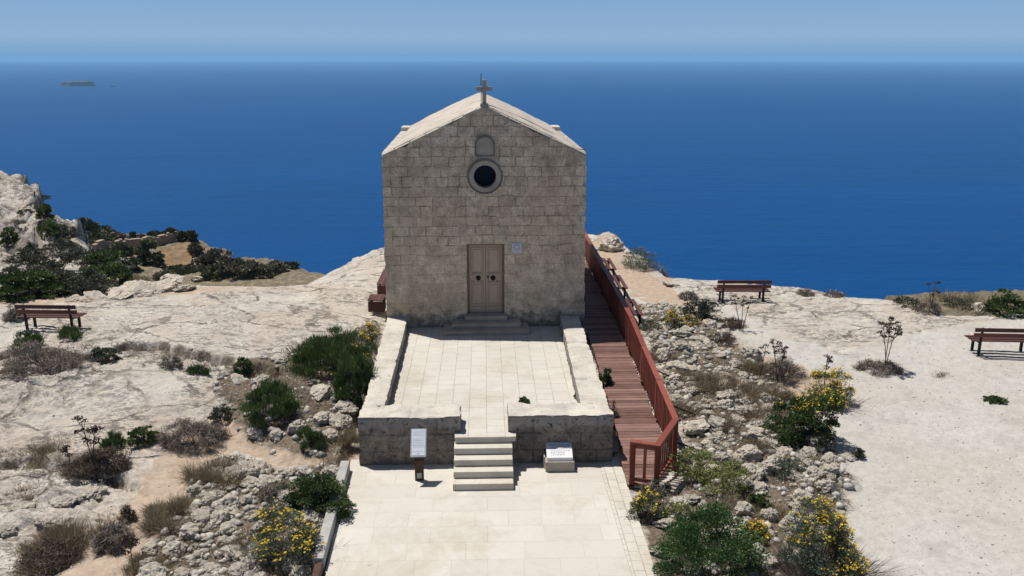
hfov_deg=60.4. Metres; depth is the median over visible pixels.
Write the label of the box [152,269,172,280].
maquis bush
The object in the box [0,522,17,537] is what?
rock
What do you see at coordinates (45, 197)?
green bush
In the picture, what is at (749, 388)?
grass tuft
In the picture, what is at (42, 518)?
rock
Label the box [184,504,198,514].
rock
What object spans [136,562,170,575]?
rock
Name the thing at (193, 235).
maquis bush
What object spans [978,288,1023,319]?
green bush
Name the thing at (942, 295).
grass tuft
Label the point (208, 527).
rock
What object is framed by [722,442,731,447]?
rock
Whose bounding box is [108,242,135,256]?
maquis bush
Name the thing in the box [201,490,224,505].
rock
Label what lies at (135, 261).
maquis bush
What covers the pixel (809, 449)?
rock
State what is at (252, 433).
rock
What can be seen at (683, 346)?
rock
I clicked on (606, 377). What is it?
green bush
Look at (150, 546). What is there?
rock
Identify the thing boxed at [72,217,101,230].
maquis bush
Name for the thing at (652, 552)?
rock
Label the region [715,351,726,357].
rock
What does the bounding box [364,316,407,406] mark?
parapet wall
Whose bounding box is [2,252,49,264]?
cushion bush
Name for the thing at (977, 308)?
rock
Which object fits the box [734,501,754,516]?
rock
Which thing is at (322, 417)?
rock
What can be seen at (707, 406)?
rock
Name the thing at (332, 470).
rock
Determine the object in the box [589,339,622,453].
boardwalk joists
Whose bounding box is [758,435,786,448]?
rock
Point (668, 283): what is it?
rock
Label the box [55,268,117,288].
cushion bush
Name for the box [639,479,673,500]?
dry bush
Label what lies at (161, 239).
dry stone wall
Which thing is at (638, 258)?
flowering bush
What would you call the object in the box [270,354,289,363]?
rock
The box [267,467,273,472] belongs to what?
rock
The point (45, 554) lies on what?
dead bush
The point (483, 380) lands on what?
terrace
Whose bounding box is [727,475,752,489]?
rock
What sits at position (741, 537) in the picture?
rock
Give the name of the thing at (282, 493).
rock
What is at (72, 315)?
bench
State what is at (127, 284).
rock
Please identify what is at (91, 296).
rock
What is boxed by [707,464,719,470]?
rock
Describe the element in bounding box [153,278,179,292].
rock
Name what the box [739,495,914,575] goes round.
flowering bush
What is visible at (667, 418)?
railing
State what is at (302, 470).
rock
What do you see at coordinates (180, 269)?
maquis bush
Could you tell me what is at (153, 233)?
maquis bush
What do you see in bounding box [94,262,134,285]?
green bush
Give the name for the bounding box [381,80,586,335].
chapel
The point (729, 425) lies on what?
grass tuft
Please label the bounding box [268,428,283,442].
rock
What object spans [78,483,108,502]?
rock
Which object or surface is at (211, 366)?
dead litter
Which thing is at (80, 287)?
cushion bush
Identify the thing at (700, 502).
rock
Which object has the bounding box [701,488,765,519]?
grass tuft
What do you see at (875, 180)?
sea
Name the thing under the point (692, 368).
rock
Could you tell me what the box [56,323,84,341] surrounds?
green tuft
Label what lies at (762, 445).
grass tuft
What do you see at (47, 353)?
dry bush
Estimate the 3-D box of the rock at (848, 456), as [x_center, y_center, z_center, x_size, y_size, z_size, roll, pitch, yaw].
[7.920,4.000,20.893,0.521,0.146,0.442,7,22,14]
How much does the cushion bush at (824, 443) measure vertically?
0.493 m
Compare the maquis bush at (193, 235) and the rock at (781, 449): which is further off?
the maquis bush at (193, 235)
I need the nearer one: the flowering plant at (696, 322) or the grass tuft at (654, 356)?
the grass tuft at (654, 356)
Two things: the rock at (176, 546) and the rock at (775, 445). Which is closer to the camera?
the rock at (176, 546)
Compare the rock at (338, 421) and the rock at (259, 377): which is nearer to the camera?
the rock at (338, 421)
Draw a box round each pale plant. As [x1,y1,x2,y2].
[661,501,698,517]
[668,446,720,480]
[697,458,756,495]
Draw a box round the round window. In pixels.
[467,159,502,193]
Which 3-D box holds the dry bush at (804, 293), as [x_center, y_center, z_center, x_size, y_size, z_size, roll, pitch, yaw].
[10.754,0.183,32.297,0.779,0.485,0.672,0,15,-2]
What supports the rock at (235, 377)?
on the terrain at (290, 306)
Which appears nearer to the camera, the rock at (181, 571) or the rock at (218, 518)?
the rock at (181, 571)
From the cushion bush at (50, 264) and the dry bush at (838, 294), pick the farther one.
the cushion bush at (50, 264)
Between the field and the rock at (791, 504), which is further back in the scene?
the field
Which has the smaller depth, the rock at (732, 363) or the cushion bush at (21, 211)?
the rock at (732, 363)
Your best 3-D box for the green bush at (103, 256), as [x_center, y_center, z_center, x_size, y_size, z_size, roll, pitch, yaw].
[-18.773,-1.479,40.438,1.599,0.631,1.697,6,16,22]
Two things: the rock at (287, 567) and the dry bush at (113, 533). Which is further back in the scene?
the dry bush at (113, 533)
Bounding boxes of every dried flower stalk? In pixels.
[59,445,72,463]
[71,415,103,479]
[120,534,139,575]
[731,295,752,330]
[757,343,769,377]
[769,338,788,381]
[824,354,833,384]
[877,316,902,364]
[925,281,940,312]
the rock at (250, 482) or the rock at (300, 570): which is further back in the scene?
the rock at (250, 482)
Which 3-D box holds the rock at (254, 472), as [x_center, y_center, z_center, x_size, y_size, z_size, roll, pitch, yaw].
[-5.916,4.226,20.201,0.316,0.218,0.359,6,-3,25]
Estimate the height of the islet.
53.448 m
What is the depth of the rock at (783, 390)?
23.64 m
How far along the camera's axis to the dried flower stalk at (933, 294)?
30.21 m
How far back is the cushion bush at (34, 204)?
68.69 m
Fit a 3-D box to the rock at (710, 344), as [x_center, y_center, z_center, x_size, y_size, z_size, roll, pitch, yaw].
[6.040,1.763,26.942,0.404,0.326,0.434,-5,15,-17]
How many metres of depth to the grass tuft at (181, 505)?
18.80 m
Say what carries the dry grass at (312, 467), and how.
on the terrain at (290, 306)
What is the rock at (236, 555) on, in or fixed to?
on the terrain at (290, 306)
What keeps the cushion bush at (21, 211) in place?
on the terrain at (290, 306)
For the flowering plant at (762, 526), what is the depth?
17.45 m
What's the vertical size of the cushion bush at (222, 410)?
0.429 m
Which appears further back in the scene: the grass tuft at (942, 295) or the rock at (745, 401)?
the grass tuft at (942, 295)
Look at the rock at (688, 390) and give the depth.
23.73 m
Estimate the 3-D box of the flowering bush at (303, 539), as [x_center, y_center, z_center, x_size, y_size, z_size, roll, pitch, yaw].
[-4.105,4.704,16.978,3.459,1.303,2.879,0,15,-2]
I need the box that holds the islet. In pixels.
[59,81,95,86]
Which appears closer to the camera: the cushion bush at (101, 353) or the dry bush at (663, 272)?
the cushion bush at (101, 353)
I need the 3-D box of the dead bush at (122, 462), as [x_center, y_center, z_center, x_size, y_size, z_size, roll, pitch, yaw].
[-9.664,4.004,20.545,1.879,0.755,1.478,-6,16,-20]
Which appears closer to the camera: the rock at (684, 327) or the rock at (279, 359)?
the rock at (279, 359)
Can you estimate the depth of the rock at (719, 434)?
21.59 m
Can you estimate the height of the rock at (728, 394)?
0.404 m
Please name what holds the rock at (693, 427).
on the terrain at (290, 306)
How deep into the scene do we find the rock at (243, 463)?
20.44 m
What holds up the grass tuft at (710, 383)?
on the terrain at (290, 306)
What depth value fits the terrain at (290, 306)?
23.53 m
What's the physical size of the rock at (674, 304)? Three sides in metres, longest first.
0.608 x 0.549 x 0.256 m
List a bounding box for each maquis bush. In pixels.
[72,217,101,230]
[87,225,115,236]
[88,228,114,243]
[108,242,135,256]
[111,231,129,240]
[125,256,141,271]
[128,231,147,238]
[134,238,164,266]
[146,230,162,236]
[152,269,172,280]
[161,226,178,234]
[162,264,202,275]
[174,230,196,241]
[186,230,198,242]
[186,242,204,256]
[191,247,231,269]
[199,263,234,281]
[215,250,252,276]
[247,259,273,278]
[266,259,289,274]
[284,261,299,268]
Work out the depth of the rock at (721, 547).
16.81 m
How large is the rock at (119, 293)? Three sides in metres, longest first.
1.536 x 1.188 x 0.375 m
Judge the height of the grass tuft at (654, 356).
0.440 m
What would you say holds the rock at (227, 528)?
on the terrain at (290, 306)
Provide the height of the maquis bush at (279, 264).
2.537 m
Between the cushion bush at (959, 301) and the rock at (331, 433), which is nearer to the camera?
the rock at (331, 433)
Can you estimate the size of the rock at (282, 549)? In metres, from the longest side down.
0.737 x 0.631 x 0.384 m
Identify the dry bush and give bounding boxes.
[0,303,26,321]
[0,338,96,380]
[7,218,27,224]
[89,517,142,556]
[153,417,231,455]
[155,354,185,369]
[256,479,287,502]
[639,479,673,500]
[659,268,669,277]
[677,287,700,300]
[763,353,807,383]
[795,286,814,296]
[822,289,846,297]
[850,358,907,376]
[908,299,944,314]
[968,310,995,316]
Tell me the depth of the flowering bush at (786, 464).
19.87 m
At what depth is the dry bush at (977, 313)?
30.26 m
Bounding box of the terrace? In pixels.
[389,326,576,440]
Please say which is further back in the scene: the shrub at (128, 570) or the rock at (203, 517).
the rock at (203, 517)
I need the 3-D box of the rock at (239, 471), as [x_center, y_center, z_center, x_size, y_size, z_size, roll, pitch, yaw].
[-6.389,4.353,19.983,0.747,0.449,0.732,-17,35,-6]
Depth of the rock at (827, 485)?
19.14 m
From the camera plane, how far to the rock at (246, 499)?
19.16 m
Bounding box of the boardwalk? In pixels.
[584,259,667,485]
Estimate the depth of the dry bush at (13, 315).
28.19 m
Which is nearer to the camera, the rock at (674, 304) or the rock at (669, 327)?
the rock at (669, 327)
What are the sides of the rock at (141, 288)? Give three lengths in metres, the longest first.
1.518 x 1.424 x 0.459 m
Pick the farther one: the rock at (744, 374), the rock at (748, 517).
the rock at (744, 374)
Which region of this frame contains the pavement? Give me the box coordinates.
[324,459,631,575]
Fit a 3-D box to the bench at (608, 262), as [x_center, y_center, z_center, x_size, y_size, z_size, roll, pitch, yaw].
[3.739,-0.963,35.250,0.640,0.873,1.920,0,15,-2]
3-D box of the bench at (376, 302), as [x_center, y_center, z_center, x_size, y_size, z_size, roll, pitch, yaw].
[-4.641,0.530,30.293,0.557,0.460,0.751,0,15,-2]
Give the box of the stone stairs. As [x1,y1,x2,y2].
[453,437,513,490]
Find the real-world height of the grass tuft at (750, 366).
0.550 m
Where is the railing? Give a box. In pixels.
[585,231,700,488]
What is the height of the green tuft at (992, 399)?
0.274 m
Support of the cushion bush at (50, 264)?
on the terrain at (290, 306)
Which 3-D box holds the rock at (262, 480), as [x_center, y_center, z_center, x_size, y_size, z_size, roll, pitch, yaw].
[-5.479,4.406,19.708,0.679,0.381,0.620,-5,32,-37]
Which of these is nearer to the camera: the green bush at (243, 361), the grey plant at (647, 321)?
the green bush at (243, 361)
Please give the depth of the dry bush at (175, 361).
24.69 m
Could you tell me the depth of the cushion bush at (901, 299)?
31.24 m
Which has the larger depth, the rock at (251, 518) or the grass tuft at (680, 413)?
the grass tuft at (680, 413)
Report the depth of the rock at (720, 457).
20.23 m
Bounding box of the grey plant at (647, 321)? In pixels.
[639,319,661,330]
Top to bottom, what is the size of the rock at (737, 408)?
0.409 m
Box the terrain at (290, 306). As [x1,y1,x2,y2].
[0,170,1023,575]
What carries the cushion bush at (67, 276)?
on the terrain at (290, 306)
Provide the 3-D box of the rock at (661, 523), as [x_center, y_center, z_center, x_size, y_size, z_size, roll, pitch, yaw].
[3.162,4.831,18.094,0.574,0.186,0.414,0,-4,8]
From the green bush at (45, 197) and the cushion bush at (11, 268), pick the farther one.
the green bush at (45, 197)
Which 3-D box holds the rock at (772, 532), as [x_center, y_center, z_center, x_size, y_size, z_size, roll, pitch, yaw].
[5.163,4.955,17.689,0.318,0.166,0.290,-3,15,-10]
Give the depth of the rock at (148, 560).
16.97 m
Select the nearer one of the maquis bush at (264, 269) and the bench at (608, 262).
the bench at (608, 262)
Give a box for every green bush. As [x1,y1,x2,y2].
[0,226,20,244]
[0,269,71,302]
[35,202,56,219]
[35,217,67,236]
[42,194,51,200]
[77,263,112,273]
[79,249,125,262]
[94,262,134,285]
[122,425,162,446]
[232,356,254,375]
[238,374,305,427]
[280,471,356,521]
[282,324,378,377]
[328,343,378,409]
[598,367,612,390]
[649,500,773,575]
[746,492,772,509]
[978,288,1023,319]
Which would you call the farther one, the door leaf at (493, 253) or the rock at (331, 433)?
the door leaf at (493, 253)
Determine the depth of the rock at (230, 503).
18.81 m
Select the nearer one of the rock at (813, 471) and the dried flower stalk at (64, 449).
the rock at (813, 471)
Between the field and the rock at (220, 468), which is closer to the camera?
the rock at (220, 468)
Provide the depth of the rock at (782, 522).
17.83 m
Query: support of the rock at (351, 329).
on the terrain at (290, 306)
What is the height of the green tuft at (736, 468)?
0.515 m
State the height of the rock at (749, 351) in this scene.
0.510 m
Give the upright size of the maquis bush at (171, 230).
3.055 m
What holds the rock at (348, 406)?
on the terrain at (290, 306)
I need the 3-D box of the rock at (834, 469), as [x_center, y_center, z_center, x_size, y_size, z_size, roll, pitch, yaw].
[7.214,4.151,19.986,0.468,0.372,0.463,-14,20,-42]
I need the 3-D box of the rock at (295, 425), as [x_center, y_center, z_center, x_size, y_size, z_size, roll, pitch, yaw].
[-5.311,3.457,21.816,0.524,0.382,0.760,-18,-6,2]
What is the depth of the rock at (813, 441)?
20.86 m
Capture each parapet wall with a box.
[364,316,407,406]
[560,315,606,403]
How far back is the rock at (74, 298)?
30.64 m
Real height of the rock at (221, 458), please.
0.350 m
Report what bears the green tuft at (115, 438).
on the terrain at (290, 306)
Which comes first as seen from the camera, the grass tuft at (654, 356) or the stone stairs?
the stone stairs
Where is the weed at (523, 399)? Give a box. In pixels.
[518,396,529,402]
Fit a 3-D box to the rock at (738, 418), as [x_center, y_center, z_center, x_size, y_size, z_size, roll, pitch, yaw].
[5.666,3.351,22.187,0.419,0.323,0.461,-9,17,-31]
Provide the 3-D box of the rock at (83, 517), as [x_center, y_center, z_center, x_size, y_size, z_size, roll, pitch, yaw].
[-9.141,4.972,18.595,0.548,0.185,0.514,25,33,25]
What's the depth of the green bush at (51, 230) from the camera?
46.43 m
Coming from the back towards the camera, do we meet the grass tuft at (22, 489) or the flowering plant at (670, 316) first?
the flowering plant at (670, 316)
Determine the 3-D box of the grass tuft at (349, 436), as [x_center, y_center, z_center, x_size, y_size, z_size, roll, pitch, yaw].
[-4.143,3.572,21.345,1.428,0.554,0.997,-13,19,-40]
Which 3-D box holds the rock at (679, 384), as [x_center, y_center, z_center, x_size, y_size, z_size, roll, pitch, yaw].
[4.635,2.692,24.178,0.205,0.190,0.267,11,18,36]
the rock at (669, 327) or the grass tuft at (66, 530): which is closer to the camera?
the grass tuft at (66, 530)
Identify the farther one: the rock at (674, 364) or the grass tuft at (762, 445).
the rock at (674, 364)
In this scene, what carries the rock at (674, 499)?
on the terrain at (290, 306)
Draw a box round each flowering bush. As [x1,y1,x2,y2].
[220,497,370,575]
[617,246,682,273]
[618,486,666,528]
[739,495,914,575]
[762,387,847,449]
[768,456,805,484]
[788,364,885,415]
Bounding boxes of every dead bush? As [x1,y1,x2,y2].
[9,532,91,575]
[55,442,139,483]
[114,504,139,522]
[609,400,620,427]
[708,331,735,343]
[715,314,748,330]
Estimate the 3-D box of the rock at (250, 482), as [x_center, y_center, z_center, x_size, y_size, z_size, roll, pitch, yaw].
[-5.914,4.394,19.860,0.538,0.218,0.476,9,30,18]
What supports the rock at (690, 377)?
on the terrain at (290, 306)
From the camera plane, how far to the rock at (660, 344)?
26.44 m
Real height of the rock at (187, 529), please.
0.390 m
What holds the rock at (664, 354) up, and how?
on the terrain at (290, 306)
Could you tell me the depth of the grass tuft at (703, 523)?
17.97 m
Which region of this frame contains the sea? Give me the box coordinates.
[0,61,1023,299]
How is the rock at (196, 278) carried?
on the terrain at (290, 306)
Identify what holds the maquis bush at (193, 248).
on the terrain at (290, 306)
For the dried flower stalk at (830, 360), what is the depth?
24.33 m
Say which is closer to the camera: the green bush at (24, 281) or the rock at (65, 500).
the rock at (65, 500)
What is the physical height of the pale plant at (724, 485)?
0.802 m
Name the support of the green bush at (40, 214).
on the terrain at (290, 306)
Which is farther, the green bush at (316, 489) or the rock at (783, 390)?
the rock at (783, 390)
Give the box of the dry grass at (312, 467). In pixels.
[139,305,853,575]
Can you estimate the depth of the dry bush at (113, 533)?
17.53 m
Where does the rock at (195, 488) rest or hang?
on the terrain at (290, 306)
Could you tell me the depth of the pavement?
17.99 m
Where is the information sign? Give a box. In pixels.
[410,429,426,480]
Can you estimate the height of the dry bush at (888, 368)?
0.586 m
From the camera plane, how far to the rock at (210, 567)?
16.80 m
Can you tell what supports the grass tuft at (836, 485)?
on the terrain at (290, 306)
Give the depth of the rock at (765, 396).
23.34 m
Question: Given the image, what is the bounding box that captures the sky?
[0,0,1023,61]
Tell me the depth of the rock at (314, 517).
18.11 m
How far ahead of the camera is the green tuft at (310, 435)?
20.96 m
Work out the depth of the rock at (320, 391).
23.34 m
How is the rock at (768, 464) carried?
on the terrain at (290, 306)
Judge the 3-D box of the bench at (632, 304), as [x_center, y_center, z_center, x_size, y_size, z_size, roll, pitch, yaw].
[3.924,0.642,29.471,0.640,0.873,1.920,0,15,-2]
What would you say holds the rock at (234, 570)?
on the terrain at (290, 306)
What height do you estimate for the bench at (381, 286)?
0.460 m
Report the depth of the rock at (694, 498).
18.84 m
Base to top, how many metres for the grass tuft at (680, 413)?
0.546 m
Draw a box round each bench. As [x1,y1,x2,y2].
[14,304,86,329]
[367,294,385,311]
[377,269,385,293]
[595,248,616,274]
[606,266,627,298]
[618,289,643,325]
[713,280,771,302]
[964,328,1023,354]
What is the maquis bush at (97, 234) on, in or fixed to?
on the terrain at (290, 306)
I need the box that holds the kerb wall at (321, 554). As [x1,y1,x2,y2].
[312,461,349,575]
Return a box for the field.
[159,242,191,266]
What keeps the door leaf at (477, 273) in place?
in the chapel
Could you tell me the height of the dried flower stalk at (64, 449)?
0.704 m
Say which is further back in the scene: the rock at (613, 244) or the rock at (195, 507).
the rock at (613, 244)
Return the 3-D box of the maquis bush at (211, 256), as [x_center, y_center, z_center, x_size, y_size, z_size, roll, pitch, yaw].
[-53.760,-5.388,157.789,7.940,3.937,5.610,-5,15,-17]
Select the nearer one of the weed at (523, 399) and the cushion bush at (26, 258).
the weed at (523, 399)
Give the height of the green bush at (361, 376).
1.860 m
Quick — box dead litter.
[0,338,264,487]
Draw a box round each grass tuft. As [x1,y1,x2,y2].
[0,483,40,502]
[0,507,119,575]
[14,429,82,469]
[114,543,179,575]
[119,272,152,282]
[130,500,183,538]
[138,488,201,516]
[168,449,247,491]
[212,522,255,555]
[312,426,358,450]
[649,350,684,360]
[670,395,711,419]
[674,364,717,385]
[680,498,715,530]
[682,368,741,394]
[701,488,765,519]
[703,411,740,430]
[719,373,767,403]
[730,394,790,423]
[734,355,773,374]
[741,431,780,455]
[754,381,800,399]
[764,501,798,524]
[809,476,842,492]
[917,286,984,306]
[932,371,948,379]
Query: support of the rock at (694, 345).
on the terrain at (290, 306)
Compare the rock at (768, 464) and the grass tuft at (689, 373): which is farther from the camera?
the grass tuft at (689, 373)
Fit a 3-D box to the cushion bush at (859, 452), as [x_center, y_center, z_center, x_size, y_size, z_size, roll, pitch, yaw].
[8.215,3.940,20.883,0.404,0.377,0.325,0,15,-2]
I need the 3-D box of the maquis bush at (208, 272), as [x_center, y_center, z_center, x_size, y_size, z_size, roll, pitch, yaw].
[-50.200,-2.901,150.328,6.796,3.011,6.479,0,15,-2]
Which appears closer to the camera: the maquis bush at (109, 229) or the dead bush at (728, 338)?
the dead bush at (728, 338)
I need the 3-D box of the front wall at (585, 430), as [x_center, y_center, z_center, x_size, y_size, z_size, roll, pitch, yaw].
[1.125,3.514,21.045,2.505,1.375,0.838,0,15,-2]
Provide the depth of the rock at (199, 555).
17.10 m
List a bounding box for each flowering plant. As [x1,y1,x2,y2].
[358,322,381,341]
[659,305,684,330]
[681,313,701,327]
[742,518,776,544]
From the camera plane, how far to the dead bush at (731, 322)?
28.72 m
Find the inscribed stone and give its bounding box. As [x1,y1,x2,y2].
[543,442,574,471]
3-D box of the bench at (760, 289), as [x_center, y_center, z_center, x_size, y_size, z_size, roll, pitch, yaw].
[8.259,0.071,31.616,1.920,0.873,0.640,0,15,0]
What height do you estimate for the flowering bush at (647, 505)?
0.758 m
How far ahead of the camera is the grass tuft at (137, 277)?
38.75 m
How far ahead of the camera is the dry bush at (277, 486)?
19.21 m
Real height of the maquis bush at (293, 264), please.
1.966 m
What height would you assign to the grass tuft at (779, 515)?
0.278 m
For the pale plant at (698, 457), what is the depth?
19.78 m
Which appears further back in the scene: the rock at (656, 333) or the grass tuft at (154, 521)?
the rock at (656, 333)
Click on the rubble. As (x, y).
(848, 484)
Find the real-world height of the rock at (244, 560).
0.426 m
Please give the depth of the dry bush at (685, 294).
31.81 m
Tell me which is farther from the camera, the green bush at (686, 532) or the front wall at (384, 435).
the front wall at (384, 435)
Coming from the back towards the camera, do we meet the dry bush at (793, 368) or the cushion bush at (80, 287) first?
the cushion bush at (80, 287)
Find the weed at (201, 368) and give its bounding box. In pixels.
[182,362,210,375]
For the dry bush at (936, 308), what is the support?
on the terrain at (290, 306)
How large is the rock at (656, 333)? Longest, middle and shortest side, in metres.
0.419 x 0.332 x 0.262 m
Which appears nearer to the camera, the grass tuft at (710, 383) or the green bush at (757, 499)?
the green bush at (757, 499)
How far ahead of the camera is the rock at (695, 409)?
22.70 m
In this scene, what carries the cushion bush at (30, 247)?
on the terrain at (290, 306)
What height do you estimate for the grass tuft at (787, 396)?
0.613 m
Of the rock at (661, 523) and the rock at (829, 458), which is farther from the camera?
the rock at (829, 458)
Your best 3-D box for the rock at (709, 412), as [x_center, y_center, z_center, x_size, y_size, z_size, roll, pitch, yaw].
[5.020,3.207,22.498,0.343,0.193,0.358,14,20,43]
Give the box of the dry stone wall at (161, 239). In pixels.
[91,231,177,249]
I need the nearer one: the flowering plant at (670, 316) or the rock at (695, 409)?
the rock at (695, 409)
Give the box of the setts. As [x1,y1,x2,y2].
[599,456,655,575]
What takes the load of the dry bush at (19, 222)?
on the terrain at (290, 306)
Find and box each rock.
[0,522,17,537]
[8,501,36,511]
[32,512,64,527]
[48,493,78,507]
[64,294,81,302]
[71,515,90,528]
[78,290,105,302]
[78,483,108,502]
[104,287,132,300]
[120,280,135,287]
[126,280,164,297]
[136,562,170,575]
[139,557,154,563]
[140,541,157,554]
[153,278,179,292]
[160,273,185,282]
[161,540,187,558]
[165,535,179,545]
[172,284,196,291]
[173,566,190,575]
[179,522,200,539]
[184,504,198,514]
[187,550,204,565]
[188,483,204,495]
[190,276,202,281]
[190,509,211,526]
[200,573,218,575]
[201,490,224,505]
[201,534,208,540]
[203,562,220,573]
[204,524,211,529]
[209,509,230,527]
[211,466,222,477]
[211,493,240,516]
[212,456,228,464]
[216,535,230,546]
[217,465,246,484]
[219,520,236,535]
[219,545,246,561]
[224,484,236,490]
[227,562,248,575]
[230,373,244,381]
[238,460,251,467]
[238,476,257,488]
[239,492,253,504]
[241,549,268,568]
[246,427,262,439]
[246,571,265,575]
[247,468,259,476]
[247,512,259,521]
[249,460,271,470]
[251,374,270,382]
[252,518,279,532]
[254,474,280,493]
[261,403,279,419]
[262,485,278,500]
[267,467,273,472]
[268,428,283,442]
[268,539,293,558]
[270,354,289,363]
[273,467,295,476]
[275,489,294,499]
[281,559,299,573]
[287,419,307,433]
[288,564,312,575]
[296,464,312,476]
[299,508,324,532]
[310,384,331,400]
[313,411,332,423]
[320,465,340,477]
[322,428,339,441]
[328,413,352,428]
[332,399,358,414]
[346,327,359,334]
[597,237,623,251]
[648,546,676,556]
[651,340,671,349]
[652,518,674,527]
[653,331,663,336]
[656,300,671,309]
[656,347,670,361]
[662,280,680,286]
[662,325,673,330]
[665,374,681,384]
[666,360,689,371]
[667,496,691,511]
[668,385,677,390]
[669,329,689,336]
[670,303,680,307]
[670,393,682,399]
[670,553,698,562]
[672,340,689,352]
[676,382,683,388]
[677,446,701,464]
[680,325,689,329]
[681,418,709,434]
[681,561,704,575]
[684,376,694,381]
[684,494,700,502]
[685,386,699,394]
[687,365,700,372]
[688,341,703,349]
[692,404,700,411]
[693,335,710,342]
[696,499,705,507]
[700,409,714,415]
[700,439,717,448]
[701,558,715,573]
[702,319,717,327]
[703,340,716,348]
[703,404,712,409]
[706,436,718,443]
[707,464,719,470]
[708,415,726,430]
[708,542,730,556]
[712,347,724,351]
[712,431,725,440]
[713,452,730,463]
[714,399,735,407]
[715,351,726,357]
[715,389,737,400]
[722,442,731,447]
[723,366,730,371]
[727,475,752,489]
[727,528,754,543]
[729,360,745,367]
[731,414,745,424]
[732,444,762,461]
[734,405,753,417]
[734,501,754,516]
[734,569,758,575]
[737,371,749,378]
[740,346,762,359]
[740,463,765,481]
[741,396,756,404]
[743,516,752,520]
[746,427,768,439]
[748,418,762,427]
[751,481,768,492]
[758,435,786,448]
[759,392,772,401]
[760,412,783,427]
[760,507,778,521]
[762,455,784,473]
[762,556,779,565]
[767,529,775,536]
[775,446,792,456]
[777,388,786,398]
[778,515,801,533]
[783,470,806,481]
[787,501,800,509]
[789,488,813,507]
[796,452,808,461]
[802,446,817,456]
[802,458,815,467]
[804,435,821,448]
[806,465,825,479]
[814,479,836,491]
[820,452,840,465]
[821,463,840,474]
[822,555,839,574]
[826,473,836,480]
[837,450,856,461]
[971,302,984,310]
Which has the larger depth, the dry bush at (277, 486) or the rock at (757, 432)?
the rock at (757, 432)
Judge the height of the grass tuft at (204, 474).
0.657 m
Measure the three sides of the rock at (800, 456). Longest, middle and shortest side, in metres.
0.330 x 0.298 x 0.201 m
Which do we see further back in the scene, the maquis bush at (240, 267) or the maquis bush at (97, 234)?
the maquis bush at (97, 234)
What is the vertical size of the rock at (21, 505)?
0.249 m
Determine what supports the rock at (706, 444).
on the terrain at (290, 306)
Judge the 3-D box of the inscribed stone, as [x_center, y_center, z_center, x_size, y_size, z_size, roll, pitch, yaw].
[1.089,3.942,20.552,0.695,0.537,0.560,0,15,-2]
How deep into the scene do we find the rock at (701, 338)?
27.16 m
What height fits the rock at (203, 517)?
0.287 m
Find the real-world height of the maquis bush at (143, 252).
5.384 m
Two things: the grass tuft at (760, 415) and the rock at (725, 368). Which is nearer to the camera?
the grass tuft at (760, 415)
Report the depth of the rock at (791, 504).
18.59 m
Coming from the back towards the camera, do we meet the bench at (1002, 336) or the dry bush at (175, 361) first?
the bench at (1002, 336)
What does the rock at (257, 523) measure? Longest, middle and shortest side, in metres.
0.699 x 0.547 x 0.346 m
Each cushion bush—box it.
[0,265,21,275]
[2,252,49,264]
[13,242,43,254]
[16,208,34,214]
[23,202,39,208]
[26,259,68,272]
[26,269,85,296]
[43,237,81,250]
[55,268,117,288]
[56,225,83,238]
[57,246,106,266]
[57,278,109,297]
[84,346,122,364]
[121,259,136,268]
[206,406,232,421]
[680,298,724,319]
[798,426,836,448]
[850,447,866,459]
[892,295,921,307]
[941,297,979,310]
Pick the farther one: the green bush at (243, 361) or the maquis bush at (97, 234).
the maquis bush at (97, 234)
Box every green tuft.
[7,329,46,349]
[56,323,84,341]
[97,428,127,449]
[294,423,327,452]
[717,458,744,477]
[981,395,1008,403]
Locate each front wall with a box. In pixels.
[358,403,461,464]
[507,402,613,462]
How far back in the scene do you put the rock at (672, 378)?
24.47 m
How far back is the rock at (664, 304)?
30.11 m
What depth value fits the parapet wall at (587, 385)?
24.15 m
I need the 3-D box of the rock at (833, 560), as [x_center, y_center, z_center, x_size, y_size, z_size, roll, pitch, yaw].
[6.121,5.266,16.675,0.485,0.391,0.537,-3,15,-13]
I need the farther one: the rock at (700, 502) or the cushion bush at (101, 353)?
the cushion bush at (101, 353)
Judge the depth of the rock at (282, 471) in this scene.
20.07 m
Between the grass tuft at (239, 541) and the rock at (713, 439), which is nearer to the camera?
the grass tuft at (239, 541)
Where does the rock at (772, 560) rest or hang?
on the terrain at (290, 306)
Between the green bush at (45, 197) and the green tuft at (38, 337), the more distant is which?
the green bush at (45, 197)
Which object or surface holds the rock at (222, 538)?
on the terrain at (290, 306)
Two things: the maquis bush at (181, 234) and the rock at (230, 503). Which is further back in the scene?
the maquis bush at (181, 234)
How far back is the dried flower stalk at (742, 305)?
28.30 m
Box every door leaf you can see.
[469,245,485,312]
[486,245,501,311]
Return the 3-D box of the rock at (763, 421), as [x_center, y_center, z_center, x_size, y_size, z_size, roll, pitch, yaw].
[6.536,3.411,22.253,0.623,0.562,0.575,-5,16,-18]
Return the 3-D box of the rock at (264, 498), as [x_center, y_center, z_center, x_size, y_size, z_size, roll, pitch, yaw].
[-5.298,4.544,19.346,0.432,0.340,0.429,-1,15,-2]
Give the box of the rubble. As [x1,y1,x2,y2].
[146,303,854,575]
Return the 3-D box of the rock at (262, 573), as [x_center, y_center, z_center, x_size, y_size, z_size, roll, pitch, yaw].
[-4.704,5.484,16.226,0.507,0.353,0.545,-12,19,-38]
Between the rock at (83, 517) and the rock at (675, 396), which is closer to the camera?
the rock at (83, 517)
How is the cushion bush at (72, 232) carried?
on the terrain at (290, 306)

